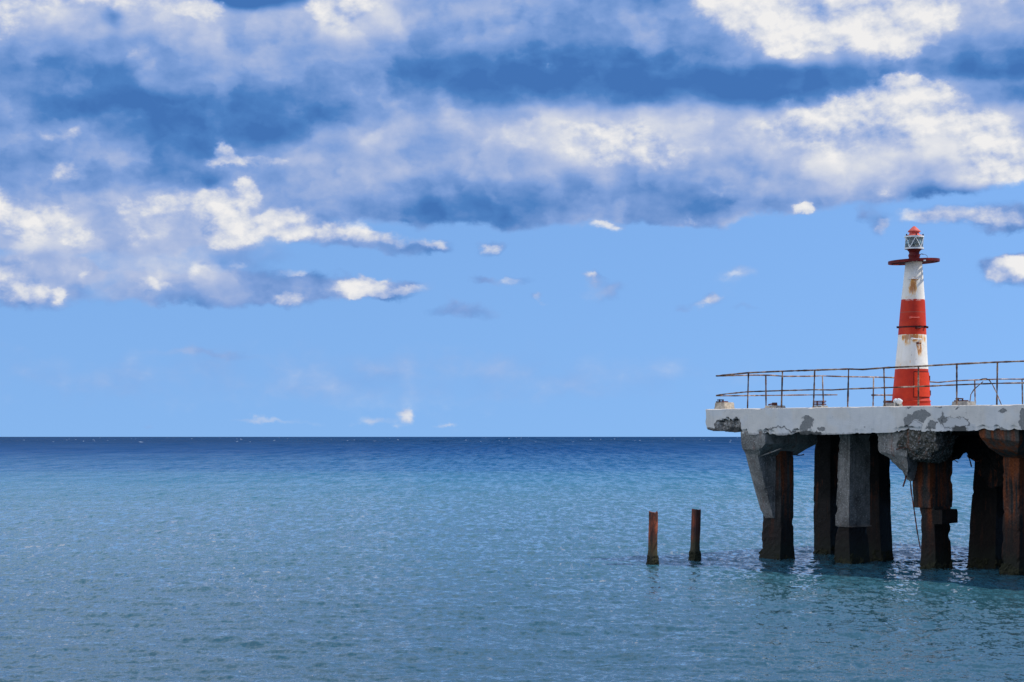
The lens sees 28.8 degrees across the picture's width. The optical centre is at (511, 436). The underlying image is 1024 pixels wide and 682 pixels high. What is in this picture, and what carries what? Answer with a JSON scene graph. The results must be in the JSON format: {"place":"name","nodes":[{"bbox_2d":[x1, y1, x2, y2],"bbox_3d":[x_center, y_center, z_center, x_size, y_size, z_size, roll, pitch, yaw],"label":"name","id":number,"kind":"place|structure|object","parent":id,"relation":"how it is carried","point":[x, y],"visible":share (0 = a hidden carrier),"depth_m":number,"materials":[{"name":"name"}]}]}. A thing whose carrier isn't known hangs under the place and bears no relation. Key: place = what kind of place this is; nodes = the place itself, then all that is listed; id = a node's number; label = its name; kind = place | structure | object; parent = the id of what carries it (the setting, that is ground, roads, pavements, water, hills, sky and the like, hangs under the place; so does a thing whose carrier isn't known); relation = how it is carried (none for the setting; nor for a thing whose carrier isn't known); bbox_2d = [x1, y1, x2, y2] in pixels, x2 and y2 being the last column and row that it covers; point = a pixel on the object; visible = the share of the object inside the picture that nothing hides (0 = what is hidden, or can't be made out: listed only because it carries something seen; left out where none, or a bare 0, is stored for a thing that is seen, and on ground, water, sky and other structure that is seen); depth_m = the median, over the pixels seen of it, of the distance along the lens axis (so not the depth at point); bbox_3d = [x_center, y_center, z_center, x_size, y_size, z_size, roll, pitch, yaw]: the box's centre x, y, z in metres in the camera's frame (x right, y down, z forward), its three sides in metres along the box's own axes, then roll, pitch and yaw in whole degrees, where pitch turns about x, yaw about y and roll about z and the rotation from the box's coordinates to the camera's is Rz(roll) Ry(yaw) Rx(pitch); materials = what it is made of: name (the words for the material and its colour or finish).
{"place":"outdoors","nodes":[
{"label":"outdoors","id":0,"kind":"place"},
{"bbox_2d":[0,437,1023,681],"bbox_3d":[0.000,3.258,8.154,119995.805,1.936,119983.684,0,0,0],"label":"water","id":1,"kind":"structure","parent":0,"point":[320,559],"depth_m":50.90,"materials":[{"name":"blue liquid"}]},
{"bbox_2d":[646,511,658,564],"bbox_3d":[3.855,3.368,54.711,0.342,2.670,0.346,0,0,-36],"label":"rusty pile","id":2,"kind":"object","parent":1,"relation":"in","point":[652,557],"visible":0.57,"depth_m":54.63,"materials":[{"name":"brown metal"}]},
{"bbox_2d":[688,509,701,560],"bbox_3d":[5.212,3.373,56.714,0.371,2.659,0.363,0,0,-38],"label":"rusty pile","id":3,"kind":"object","parent":1,"relation":"in","point":[694,554],"visible":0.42,"depth_m":56.62,"materials":[{"name":"brown metal"}]},
{"bbox_2d":[706,404,1023,574],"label":"pier","id":4,"kind":"structure","parent":1,"relation":"in","point":[857,450],"depth_m":53.38,"materials":[{"name":"concrete"}]},
{"bbox_2d":[714,399,734,408],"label":"plinth","id":5,"kind":"structure","parent":4,"relation":"on","point":[721,404],"depth_m":57.55,"materials":[{"name":"concrete"}]},
{"bbox_2d":[764,402,785,407],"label":"plinth","id":6,"kind":"structure","parent":4,"relation":"on","point":[774,405],"depth_m":56.08,"materials":[{"name":"concrete"}]},
{"bbox_2d":[812,401,827,407],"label":"plinth","id":7,"kind":"structure","parent":4,"relation":"on","point":[817,403],"depth_m":54.75,"materials":[{"name":"grey concrete"}]},
{"bbox_2d":[716,360,1023,407],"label":"railing","id":8,"kind":"object","parent":4,"relation":"on","point":[884,387],"visible":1,"depth_m":52.59,"materials":[{"name":"metal"}]},
{"bbox_2d":[716,374,1023,406],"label":"railing","id":9,"kind":"object","parent":4,"relation":"on","point":[872,395],"visible":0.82,"depth_m":60.49,"materials":[{"name":"metal"}]},
{"bbox_2d":[883,398,902,405],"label":"plinth","id":10,"kind":"structure","parent":4,"relation":"on","point":[896,402],"depth_m":52.72,"materials":[{"name":"grey concrete"}]},
{"bbox_2d":[888,226,939,405],"bbox_3d":[11.303,-3.358,56.000,1.432,5.136,1.432,0,0,0],"label":"lighthouse","id":11,"kind":"object","parent":4,"relation":"on","point":[912,343],"visible":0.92,"depth_m":55.69,"materials":[{"name":"paint"}]},
{"bbox_2d":[914,372,930,396],"bbox_3d":[11.484,-1.458,55.622,0.652,0.684,0.162,0,0,-33],"label":"door","id":12,"kind":"structure","parent":11,"relation":"in","point":[924,378],"depth_m":55.54,"materials":[{"name":"red paint"}]},
{"bbox_2d":[952,398,975,404],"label":"plinth","id":13,"kind":"structure","parent":4,"relation":"on","point":[964,402],"depth_m":50.90,"materials":[{"name":"grey concrete"}]},
{"bbox_2d":[970,378,1001,404],"bbox_3d":[11.994,-1.134,50.423,0.028,0.700,1.000,0,0,-39],"label":"bent rod","id":14,"kind":"object","parent":4,"relation":"on","point":[982,382],"visible":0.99,"depth_m":50.44,"materials":[{"name":"metal"}]},
{"bbox_2d":[0,0,1023,436],"label":"sky","id":15,"kind":"structure","parent":0,"point":[219,218],"materials":[{"name":"blue"}]}
]}

